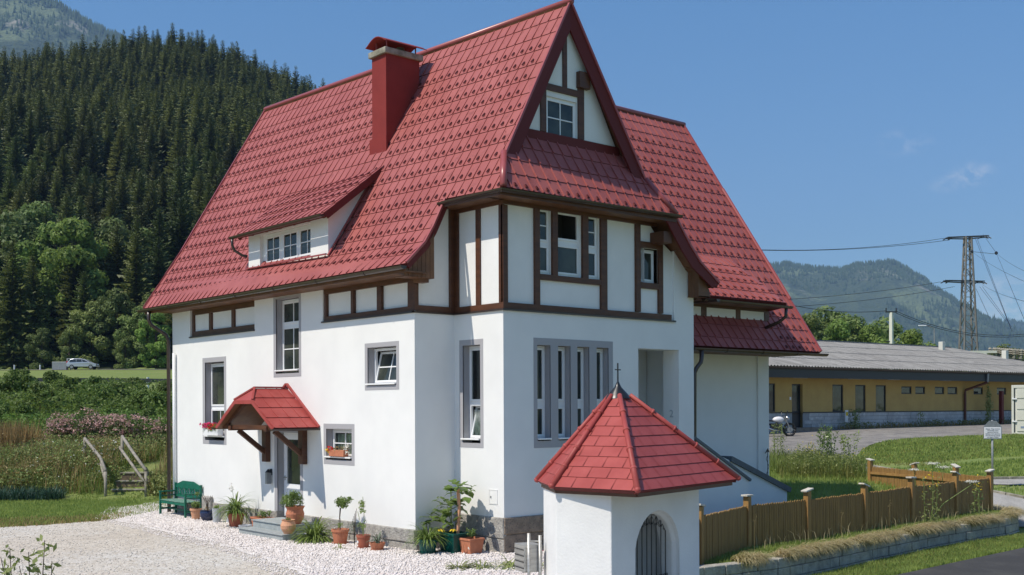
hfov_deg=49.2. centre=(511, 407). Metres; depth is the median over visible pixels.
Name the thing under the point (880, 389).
window
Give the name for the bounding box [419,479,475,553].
potted plant
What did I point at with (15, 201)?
spruce tree
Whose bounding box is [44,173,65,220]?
spruce tree
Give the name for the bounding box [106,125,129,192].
spruce tree
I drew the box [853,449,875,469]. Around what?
tall weed
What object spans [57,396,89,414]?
shrub
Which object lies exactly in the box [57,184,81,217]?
spruce tree
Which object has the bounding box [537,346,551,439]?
window
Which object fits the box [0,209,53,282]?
broadleaf tree
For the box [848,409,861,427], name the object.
tall weed
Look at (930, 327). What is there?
street lamp
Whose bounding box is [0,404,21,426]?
shrub
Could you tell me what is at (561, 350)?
window
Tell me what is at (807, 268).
mountain forest
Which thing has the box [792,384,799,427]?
door
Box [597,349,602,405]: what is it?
window
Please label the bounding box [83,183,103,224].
spruce tree
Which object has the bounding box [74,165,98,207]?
spruce tree
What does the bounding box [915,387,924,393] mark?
window
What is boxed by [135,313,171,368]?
broadleaf tree
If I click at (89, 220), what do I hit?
spruce tree
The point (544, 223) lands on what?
window
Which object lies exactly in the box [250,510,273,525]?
planter trough
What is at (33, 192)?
spruce tree
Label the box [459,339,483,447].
window
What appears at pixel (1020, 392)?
door panel
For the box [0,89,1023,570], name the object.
ground
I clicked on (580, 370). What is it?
window
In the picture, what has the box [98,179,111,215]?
spruce tree
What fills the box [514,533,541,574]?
mailbox
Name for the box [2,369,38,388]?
shrub
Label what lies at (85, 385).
shrub
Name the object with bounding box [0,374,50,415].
shrub
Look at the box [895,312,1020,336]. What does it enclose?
overhead wire
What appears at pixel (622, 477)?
wayside shrine
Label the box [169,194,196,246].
spruce tree
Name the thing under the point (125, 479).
timber steps
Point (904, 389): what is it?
window
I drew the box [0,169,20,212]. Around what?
spruce tree
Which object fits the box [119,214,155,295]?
spruce tree
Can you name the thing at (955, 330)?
overhead wire
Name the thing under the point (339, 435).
window
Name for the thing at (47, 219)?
spruce tree
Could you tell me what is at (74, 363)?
parked car
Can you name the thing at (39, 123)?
spruce tree
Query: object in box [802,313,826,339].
broadleaf tree
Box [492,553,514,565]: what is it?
gravel weed
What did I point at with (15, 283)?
spruce tree
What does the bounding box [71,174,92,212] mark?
spruce tree
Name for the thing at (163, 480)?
leafy weeds
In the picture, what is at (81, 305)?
spruce tree
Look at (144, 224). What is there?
spruce tree
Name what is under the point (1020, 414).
door panel
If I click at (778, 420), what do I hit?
motorcycle
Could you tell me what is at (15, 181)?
spruce tree
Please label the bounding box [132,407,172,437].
shrub
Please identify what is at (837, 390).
window
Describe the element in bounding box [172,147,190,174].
spruce tree
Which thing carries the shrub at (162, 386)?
on the ground at (110, 371)
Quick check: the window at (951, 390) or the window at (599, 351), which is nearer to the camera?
the window at (599, 351)
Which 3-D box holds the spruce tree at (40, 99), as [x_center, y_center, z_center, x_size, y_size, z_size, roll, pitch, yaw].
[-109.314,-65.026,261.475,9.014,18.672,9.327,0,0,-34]
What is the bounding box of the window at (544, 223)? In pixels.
[540,210,548,273]
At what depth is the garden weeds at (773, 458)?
40.98 m
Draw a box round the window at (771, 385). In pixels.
[769,383,774,411]
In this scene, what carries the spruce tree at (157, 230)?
on the ground at (110, 371)
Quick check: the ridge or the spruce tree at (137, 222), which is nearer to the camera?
the spruce tree at (137, 222)
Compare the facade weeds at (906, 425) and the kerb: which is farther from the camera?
the facade weeds at (906, 425)
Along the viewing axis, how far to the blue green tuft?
37.71 m
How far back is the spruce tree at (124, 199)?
209.77 m
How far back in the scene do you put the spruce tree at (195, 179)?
219.28 m
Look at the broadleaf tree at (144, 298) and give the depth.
168.25 m
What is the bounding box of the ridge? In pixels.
[1003,321,1023,328]
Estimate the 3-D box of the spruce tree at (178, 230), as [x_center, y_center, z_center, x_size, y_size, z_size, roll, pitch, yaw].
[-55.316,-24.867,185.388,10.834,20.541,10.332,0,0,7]
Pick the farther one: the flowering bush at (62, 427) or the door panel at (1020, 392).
the door panel at (1020, 392)
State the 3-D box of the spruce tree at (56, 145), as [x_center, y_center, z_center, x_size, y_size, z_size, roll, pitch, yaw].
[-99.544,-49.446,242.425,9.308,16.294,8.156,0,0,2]
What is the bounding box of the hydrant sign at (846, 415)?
[845,410,847,421]
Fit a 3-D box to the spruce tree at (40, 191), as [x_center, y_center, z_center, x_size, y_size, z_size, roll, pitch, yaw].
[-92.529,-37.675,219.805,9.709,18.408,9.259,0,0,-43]
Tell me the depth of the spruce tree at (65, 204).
206.37 m
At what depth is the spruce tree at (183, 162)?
239.59 m
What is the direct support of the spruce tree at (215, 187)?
on the ground at (110, 371)
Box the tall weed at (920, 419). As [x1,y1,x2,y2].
[915,411,925,426]
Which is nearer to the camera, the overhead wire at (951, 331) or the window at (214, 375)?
the window at (214, 375)
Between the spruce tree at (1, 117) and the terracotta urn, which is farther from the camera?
the spruce tree at (1, 117)
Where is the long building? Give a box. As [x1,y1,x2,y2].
[769,340,1023,431]
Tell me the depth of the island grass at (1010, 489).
37.84 m
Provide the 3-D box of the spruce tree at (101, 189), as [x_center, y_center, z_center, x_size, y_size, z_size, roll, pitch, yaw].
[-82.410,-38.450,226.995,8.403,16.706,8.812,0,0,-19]
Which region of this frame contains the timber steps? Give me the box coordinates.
[83,435,153,496]
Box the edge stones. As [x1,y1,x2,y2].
[95,506,332,574]
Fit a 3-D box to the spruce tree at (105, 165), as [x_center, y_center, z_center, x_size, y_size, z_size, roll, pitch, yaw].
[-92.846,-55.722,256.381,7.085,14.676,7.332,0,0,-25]
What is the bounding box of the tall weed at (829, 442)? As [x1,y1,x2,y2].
[816,423,838,457]
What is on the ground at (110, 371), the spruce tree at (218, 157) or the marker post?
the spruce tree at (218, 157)
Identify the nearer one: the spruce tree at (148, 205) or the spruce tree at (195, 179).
the spruce tree at (148, 205)
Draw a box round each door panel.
[1017,389,1023,397]
[1017,400,1023,408]
[1017,411,1023,419]
[1017,422,1023,430]
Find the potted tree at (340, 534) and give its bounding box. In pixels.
[329,496,353,543]
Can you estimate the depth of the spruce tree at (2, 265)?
174.13 m
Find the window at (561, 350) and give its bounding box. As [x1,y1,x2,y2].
[558,347,569,438]
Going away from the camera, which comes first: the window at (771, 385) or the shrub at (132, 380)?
the window at (771, 385)
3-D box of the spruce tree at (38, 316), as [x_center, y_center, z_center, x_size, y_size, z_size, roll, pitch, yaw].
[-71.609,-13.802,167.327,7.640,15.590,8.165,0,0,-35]
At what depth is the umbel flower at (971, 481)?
29.79 m
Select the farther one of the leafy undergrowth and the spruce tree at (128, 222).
the spruce tree at (128, 222)
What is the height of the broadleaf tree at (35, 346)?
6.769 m
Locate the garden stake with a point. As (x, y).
(767, 450)
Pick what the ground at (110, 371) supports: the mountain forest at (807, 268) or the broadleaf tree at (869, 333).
the broadleaf tree at (869, 333)
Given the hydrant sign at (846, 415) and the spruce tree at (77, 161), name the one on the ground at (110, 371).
the spruce tree at (77, 161)
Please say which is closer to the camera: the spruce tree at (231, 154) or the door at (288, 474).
the door at (288, 474)
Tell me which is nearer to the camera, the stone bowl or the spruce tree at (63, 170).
the stone bowl
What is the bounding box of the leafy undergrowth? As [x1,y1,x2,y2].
[0,376,172,431]
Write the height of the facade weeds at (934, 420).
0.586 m
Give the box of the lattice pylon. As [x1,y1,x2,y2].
[941,235,990,371]
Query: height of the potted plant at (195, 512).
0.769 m
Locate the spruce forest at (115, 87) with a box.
[0,23,324,164]
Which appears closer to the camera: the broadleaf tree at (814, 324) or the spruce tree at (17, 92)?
the broadleaf tree at (814, 324)
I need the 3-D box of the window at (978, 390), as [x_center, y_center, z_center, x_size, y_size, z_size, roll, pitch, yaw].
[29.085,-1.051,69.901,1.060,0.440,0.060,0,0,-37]
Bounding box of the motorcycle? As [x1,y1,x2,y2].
[769,411,795,435]
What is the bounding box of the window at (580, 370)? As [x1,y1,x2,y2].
[577,348,583,426]
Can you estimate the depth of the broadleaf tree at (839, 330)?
140.94 m
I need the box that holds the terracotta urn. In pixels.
[280,517,295,533]
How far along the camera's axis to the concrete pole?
109.90 m
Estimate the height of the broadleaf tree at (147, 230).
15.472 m
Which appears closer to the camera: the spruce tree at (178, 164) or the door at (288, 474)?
the door at (288, 474)
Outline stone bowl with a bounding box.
[238,524,251,526]
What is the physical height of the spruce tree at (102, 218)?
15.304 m
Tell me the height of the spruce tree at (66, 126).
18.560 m
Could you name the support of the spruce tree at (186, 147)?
on the ground at (110, 371)
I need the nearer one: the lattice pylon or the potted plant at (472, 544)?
the potted plant at (472, 544)
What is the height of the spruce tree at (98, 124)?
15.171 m
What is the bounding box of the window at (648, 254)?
[641,250,653,282]
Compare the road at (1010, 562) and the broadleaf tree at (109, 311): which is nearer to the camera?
the road at (1010, 562)
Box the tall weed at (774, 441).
[770,423,788,457]
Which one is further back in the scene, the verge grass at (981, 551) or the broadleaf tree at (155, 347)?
the broadleaf tree at (155, 347)
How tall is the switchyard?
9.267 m
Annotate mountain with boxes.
[0,0,126,59]
[773,263,1023,371]
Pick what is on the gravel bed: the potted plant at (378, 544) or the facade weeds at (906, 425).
the potted plant at (378, 544)
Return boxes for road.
[41,369,97,369]
[898,548,1023,574]
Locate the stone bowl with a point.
(246, 525)
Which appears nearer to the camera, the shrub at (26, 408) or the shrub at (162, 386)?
the shrub at (26, 408)
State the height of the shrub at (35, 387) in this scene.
3.186 m
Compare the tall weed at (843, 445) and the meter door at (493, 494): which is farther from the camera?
the tall weed at (843, 445)
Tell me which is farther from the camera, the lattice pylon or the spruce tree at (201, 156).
the spruce tree at (201, 156)
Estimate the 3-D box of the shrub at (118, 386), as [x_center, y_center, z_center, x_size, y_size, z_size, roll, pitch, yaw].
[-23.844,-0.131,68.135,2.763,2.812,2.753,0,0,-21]
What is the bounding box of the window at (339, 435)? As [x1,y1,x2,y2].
[324,424,354,465]
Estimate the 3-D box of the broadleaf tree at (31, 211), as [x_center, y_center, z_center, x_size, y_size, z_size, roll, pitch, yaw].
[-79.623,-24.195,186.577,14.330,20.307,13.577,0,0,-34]
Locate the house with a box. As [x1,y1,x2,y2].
[137,0,828,553]
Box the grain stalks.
[0,417,45,455]
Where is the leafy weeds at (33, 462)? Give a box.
[0,427,144,484]
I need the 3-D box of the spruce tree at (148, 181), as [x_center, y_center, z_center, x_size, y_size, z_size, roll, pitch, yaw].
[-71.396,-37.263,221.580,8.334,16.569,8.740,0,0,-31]
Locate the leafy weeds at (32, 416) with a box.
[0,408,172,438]
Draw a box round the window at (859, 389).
[855,385,864,411]
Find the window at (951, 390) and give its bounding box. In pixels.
[948,387,956,393]
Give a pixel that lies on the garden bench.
(186, 486)
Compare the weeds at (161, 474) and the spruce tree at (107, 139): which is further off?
the spruce tree at (107, 139)
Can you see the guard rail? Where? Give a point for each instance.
(144, 379)
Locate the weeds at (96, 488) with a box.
[0,436,172,494]
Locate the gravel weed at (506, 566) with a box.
[490,562,514,569]
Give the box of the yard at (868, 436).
[769,424,1011,467]
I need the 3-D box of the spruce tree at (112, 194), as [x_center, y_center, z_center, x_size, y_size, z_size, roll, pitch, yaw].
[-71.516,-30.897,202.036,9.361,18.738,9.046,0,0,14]
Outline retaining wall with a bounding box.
[699,515,1018,574]
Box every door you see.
[274,431,302,517]
[489,489,497,504]
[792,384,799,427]
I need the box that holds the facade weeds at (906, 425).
[834,420,1011,428]
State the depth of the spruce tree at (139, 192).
206.43 m
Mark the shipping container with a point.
(1017, 395)
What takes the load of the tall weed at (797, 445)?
on the ground at (110, 371)
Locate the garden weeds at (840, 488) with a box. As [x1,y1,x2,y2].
[769,464,901,501]
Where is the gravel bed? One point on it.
(282, 565)
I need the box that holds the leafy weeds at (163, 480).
[128,441,172,496]
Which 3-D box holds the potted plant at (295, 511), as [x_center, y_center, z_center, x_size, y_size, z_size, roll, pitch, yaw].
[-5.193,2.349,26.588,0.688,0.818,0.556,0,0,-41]
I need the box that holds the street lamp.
[918,325,934,343]
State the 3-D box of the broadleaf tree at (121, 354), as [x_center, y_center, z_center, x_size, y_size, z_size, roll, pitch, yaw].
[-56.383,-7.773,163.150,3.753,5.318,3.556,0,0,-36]
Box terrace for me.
[707,511,998,563]
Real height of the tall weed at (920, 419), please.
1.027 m
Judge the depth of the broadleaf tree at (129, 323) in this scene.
163.44 m
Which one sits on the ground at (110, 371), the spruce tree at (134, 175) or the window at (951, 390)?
the spruce tree at (134, 175)
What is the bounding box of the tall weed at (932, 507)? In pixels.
[917,468,944,523]
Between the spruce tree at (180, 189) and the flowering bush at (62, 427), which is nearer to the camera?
the flowering bush at (62, 427)
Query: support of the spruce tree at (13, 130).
on the ground at (110, 371)
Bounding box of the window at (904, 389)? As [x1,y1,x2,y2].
[901,386,910,393]
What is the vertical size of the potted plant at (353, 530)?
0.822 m
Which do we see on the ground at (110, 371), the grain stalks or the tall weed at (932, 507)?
the grain stalks
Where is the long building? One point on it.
(869, 382)
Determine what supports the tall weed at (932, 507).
on the terrace
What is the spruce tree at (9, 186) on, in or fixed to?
on the ground at (110, 371)
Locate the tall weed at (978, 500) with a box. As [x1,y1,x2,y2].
[967,474,987,514]
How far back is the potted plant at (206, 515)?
30.45 m
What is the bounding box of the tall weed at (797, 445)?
[788,435,819,455]
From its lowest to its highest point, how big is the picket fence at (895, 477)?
1.694 m
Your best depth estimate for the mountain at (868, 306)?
3639.22 m
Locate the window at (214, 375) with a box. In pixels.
[202,356,225,444]
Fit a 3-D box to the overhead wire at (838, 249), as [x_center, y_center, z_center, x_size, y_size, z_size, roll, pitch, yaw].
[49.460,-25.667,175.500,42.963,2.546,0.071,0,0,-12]
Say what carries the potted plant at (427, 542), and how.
on the gravel bed
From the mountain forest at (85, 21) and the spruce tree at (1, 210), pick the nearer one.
the spruce tree at (1, 210)
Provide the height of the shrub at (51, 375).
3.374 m
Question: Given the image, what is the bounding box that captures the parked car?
[66,358,99,368]
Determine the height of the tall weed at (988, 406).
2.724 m
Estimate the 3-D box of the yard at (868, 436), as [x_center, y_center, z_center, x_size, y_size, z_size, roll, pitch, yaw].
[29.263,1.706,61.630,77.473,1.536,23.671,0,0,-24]
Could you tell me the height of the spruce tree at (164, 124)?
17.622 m
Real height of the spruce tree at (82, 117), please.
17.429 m
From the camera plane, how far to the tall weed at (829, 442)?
42.47 m
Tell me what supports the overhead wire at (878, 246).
attached to the lattice pylon
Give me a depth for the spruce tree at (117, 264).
175.13 m
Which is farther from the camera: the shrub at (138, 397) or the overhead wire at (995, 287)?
the overhead wire at (995, 287)
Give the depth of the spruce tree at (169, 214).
196.17 m
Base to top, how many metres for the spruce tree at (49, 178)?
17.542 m
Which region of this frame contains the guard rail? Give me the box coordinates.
[2,377,171,387]
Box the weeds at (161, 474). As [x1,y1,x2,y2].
[141,445,172,496]
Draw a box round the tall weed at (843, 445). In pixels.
[838,430,862,457]
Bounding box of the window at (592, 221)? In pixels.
[588,217,596,278]
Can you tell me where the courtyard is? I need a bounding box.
[0,520,303,574]
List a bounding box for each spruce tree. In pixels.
[0,107,6,131]
[0,110,31,177]
[0,136,26,182]
[0,139,6,186]
[0,151,7,198]
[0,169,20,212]
[0,173,22,206]
[0,205,8,249]
[0,241,46,368]
[0,248,5,277]
[1,99,26,149]
[2,166,20,192]
[6,184,28,219]
[11,264,55,365]
[12,90,29,126]
[14,93,31,132]
[17,173,31,204]
[18,109,39,166]
[20,155,43,198]
[20,179,42,213]
[23,256,52,346]
[30,136,45,177]
[31,90,54,146]
[31,134,49,164]
[31,212,58,260]
[32,169,51,207]
[33,104,51,140]
[34,112,51,146]
[36,132,59,182]
[38,151,54,197]
[43,171,55,197]
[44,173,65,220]
[45,203,58,223]
[48,146,75,197]
[48,247,87,358]
[49,143,61,163]
[49,264,89,355]
[50,99,75,153]
[52,125,67,162]
[55,193,79,246]
[56,106,77,155]
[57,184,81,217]
[57,196,73,219]
[60,271,108,363]
[64,152,75,183]
[66,126,90,184]
[66,129,79,166]
[68,132,93,187]
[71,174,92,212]
[72,213,102,295]
[73,195,90,223]
[74,104,94,133]
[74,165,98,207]
[75,175,95,208]
[79,113,106,179]
[81,136,111,190]
[81,207,95,230]
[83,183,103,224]
[87,120,104,155]
[88,212,102,235]
[90,172,100,202]
[94,223,135,335]
[96,177,111,205]
[96,207,107,230]
[96,247,123,334]
[98,124,114,173]
[98,134,112,172]
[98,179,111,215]
[98,185,130,242]
[98,197,122,233]
[105,173,132,221]
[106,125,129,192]
[107,146,119,186]
[107,233,153,339]
[115,137,142,195]
[115,143,140,193]
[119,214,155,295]
[120,176,134,215]
[123,171,151,232]
[123,208,134,237]
[125,170,134,191]
[127,166,138,189]
[129,202,153,235]
[130,130,140,152]
[131,170,147,198]
[135,119,156,168]
[135,153,145,176]
[136,195,156,231]
[139,180,166,242]
[140,124,165,176]
[142,152,161,179]
[142,178,151,194]
[145,207,175,276]
[145,236,171,293]
[146,159,161,189]
[148,180,164,205]
[151,172,178,232]
[154,126,173,179]
[157,121,173,150]
[157,313,172,364]
[162,128,187,186]
[162,190,189,247]
[162,197,193,259]
[164,154,192,199]
[164,167,196,232]
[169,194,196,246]
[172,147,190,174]
[179,156,188,190]
[182,139,190,157]
[183,154,203,194]
[186,142,203,174]
[188,211,200,232]
[189,170,211,222]
[189,171,203,199]
[194,183,213,217]
[195,142,205,169]
[197,115,223,166]
[200,149,213,169]
[201,152,223,194]
[201,161,211,185]
[209,173,221,194]
[211,162,226,193]
[216,153,225,178]
[221,134,238,173]
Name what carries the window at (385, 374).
in the house
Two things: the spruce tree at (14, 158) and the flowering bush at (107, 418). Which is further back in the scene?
the spruce tree at (14, 158)
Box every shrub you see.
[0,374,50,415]
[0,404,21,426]
[0,534,61,574]
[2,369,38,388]
[15,382,69,427]
[15,404,43,430]
[40,370,78,409]
[53,377,80,396]
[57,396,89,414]
[74,383,119,408]
[79,375,101,384]
[98,402,126,424]
[105,383,129,401]
[119,388,148,414]
[125,377,148,392]
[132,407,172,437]
[137,391,172,425]
[157,382,172,393]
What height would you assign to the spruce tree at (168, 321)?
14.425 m
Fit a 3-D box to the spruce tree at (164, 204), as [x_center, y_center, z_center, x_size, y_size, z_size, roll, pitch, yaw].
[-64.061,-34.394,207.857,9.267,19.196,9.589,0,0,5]
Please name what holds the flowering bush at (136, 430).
on the ground at (110, 371)
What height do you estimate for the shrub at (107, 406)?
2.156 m
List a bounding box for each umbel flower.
[928,462,937,482]
[928,480,977,521]
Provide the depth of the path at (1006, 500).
36.08 m
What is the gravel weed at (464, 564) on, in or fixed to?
on the gravel bed
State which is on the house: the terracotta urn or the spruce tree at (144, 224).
the terracotta urn
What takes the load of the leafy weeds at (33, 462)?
on the ground at (110, 371)
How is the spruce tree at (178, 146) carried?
on the ground at (110, 371)
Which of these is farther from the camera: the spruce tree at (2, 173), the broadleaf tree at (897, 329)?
the spruce tree at (2, 173)
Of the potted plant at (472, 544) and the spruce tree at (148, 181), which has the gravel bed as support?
the potted plant at (472, 544)
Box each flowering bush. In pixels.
[41,407,108,445]
[78,414,128,438]
[89,413,172,446]
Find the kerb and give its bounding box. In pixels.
[864,463,1023,498]
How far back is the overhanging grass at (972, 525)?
26.51 m
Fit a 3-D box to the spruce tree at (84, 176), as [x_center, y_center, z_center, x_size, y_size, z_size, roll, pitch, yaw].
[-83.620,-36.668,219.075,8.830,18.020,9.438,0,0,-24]
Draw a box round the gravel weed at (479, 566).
[467,559,501,569]
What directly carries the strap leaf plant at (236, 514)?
on the gravel bed
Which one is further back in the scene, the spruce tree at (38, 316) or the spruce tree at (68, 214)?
the spruce tree at (68, 214)
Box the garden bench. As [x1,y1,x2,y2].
[159,481,201,517]
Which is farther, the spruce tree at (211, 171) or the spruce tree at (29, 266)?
the spruce tree at (211, 171)
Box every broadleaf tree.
[0,200,61,274]
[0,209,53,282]
[0,290,50,357]
[8,221,77,321]
[24,328,59,369]
[36,216,113,345]
[51,328,83,361]
[67,300,114,367]
[89,216,143,295]
[90,287,136,361]
[112,306,163,368]
[112,336,139,368]
[127,228,155,261]
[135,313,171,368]
[137,288,162,345]
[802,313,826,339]
[809,305,850,340]
[820,319,854,340]
[835,314,888,341]
[858,323,888,342]
[873,316,903,343]
[897,328,939,370]
[987,344,1019,354]
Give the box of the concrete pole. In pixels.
[885,308,896,343]
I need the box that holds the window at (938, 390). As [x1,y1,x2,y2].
[935,387,943,393]
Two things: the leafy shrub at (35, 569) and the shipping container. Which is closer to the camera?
the leafy shrub at (35, 569)
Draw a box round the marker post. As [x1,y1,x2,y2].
[999,391,1003,423]
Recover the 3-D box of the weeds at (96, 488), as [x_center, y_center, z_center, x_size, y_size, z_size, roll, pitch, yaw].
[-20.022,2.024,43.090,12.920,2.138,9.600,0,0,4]
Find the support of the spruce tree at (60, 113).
on the ground at (110, 371)
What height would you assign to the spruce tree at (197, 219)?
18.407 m
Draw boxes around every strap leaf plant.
[213,483,258,526]
[285,516,336,544]
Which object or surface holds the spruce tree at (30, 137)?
on the ground at (110, 371)
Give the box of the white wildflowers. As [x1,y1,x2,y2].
[37,439,115,476]
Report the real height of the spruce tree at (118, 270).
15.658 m
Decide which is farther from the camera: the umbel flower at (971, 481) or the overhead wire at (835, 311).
the overhead wire at (835, 311)
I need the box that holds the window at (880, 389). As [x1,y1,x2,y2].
[876,385,884,410]
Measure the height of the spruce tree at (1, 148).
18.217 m
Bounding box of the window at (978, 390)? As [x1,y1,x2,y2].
[974,387,981,393]
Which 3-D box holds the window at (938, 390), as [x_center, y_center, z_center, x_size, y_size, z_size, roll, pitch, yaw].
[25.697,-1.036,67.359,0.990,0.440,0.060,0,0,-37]
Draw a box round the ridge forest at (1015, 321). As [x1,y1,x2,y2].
[1002,318,1023,331]
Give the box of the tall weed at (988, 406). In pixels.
[981,383,993,421]
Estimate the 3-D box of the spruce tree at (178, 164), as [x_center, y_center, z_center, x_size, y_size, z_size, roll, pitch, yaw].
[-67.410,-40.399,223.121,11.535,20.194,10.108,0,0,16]
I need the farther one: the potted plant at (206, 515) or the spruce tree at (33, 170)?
the spruce tree at (33, 170)
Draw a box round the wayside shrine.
[534,363,740,574]
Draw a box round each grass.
[0,430,172,493]
[0,486,172,526]
[144,442,172,496]
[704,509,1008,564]
[730,504,1023,567]
[740,516,1021,568]
[756,501,1000,550]
[810,534,1023,574]
[858,433,1023,476]
[993,484,1023,493]
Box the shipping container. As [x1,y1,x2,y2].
[1011,385,1023,433]
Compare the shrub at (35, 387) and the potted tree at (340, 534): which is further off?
the shrub at (35, 387)
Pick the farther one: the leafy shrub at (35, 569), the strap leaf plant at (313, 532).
the strap leaf plant at (313, 532)
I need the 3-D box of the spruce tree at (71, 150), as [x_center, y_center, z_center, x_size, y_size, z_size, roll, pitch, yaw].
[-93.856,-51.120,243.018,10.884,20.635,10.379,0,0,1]
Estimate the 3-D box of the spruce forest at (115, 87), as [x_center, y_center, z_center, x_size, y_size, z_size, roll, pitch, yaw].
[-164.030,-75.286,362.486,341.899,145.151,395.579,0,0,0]
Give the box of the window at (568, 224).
[558,212,579,277]
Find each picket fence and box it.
[699,469,994,564]
[866,458,986,487]
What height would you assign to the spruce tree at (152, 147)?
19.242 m
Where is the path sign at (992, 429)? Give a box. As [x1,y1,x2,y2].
[983,420,1001,485]
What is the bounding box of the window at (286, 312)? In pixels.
[273,294,300,376]
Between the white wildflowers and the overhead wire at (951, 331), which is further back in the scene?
the overhead wire at (951, 331)
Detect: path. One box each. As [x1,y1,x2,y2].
[866,467,1023,484]
[993,492,1023,526]
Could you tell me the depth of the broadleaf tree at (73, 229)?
170.38 m
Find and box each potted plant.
[190,492,201,518]
[200,496,212,520]
[279,490,304,523]
[346,509,360,544]
[356,500,370,548]
[369,532,390,550]
[401,523,456,553]
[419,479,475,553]
[459,528,484,553]
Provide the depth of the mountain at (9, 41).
3126.25 m
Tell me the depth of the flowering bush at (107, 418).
46.75 m
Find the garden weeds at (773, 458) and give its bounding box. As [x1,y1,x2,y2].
[769,445,867,477]
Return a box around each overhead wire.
[762,240,946,250]
[796,286,954,306]
[798,282,937,298]
[798,306,879,311]
[821,238,943,249]
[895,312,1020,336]
[897,311,1022,335]
[976,241,1010,328]
[977,239,1011,330]
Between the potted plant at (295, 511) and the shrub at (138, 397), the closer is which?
the potted plant at (295, 511)
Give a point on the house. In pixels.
(485, 262)
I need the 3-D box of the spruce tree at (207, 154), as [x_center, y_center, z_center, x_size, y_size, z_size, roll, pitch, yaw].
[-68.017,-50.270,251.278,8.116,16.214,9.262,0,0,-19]
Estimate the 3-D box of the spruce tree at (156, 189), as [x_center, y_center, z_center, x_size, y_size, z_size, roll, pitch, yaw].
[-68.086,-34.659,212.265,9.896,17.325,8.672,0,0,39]
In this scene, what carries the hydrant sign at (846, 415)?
attached to the long building
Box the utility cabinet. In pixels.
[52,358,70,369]
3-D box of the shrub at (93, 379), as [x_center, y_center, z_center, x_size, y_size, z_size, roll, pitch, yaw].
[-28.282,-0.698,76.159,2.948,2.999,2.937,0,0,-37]
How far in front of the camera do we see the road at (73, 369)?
157.09 m
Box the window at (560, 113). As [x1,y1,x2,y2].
[546,96,574,137]
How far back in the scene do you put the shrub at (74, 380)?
71.68 m
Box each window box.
[199,422,222,435]
[325,443,350,456]
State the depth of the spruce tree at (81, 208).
201.80 m
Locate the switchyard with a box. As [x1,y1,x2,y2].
[972,347,1023,372]
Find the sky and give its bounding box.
[58,0,1023,321]
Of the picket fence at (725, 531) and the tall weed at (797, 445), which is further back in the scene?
the tall weed at (797, 445)
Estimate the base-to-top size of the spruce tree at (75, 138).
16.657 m
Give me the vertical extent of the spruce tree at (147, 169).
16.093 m
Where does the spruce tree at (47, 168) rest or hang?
on the ground at (110, 371)
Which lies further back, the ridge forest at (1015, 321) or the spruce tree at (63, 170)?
the ridge forest at (1015, 321)
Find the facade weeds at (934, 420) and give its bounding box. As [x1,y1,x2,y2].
[840,417,1011,428]
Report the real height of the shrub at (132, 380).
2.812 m
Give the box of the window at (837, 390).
[832,385,842,411]
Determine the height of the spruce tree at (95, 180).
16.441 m
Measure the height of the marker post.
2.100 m
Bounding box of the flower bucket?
[212,505,221,522]
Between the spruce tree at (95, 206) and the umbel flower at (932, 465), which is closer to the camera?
the umbel flower at (932, 465)
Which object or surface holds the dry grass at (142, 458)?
on the ground at (110, 371)
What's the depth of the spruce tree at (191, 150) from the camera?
248.49 m
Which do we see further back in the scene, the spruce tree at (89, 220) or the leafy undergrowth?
the spruce tree at (89, 220)
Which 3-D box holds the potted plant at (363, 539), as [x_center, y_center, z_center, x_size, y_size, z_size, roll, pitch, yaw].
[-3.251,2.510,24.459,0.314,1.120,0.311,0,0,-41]
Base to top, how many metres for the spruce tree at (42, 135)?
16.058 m
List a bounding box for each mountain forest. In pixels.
[0,0,135,56]
[770,258,1023,371]
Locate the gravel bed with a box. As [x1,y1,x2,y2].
[106,502,543,574]
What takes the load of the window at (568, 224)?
in the house
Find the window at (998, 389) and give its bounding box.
[997,388,1005,394]
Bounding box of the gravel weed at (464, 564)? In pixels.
[445,558,479,570]
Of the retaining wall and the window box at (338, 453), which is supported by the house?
the window box at (338, 453)
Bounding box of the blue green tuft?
[0,483,69,500]
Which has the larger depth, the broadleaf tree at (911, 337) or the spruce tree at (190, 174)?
the spruce tree at (190, 174)
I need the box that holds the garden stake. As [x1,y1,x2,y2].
[765,448,769,474]
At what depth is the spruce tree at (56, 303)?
170.12 m
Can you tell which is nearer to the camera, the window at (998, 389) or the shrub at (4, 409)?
the shrub at (4, 409)
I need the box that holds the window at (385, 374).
[365,341,398,389]
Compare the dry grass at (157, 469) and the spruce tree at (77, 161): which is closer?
the dry grass at (157, 469)
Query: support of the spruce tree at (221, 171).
on the ground at (110, 371)
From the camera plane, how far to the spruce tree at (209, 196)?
201.03 m
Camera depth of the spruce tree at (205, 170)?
240.29 m
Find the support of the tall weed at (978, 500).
on the terrace
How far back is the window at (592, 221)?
25.29 m
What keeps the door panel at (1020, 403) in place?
in the shipping container

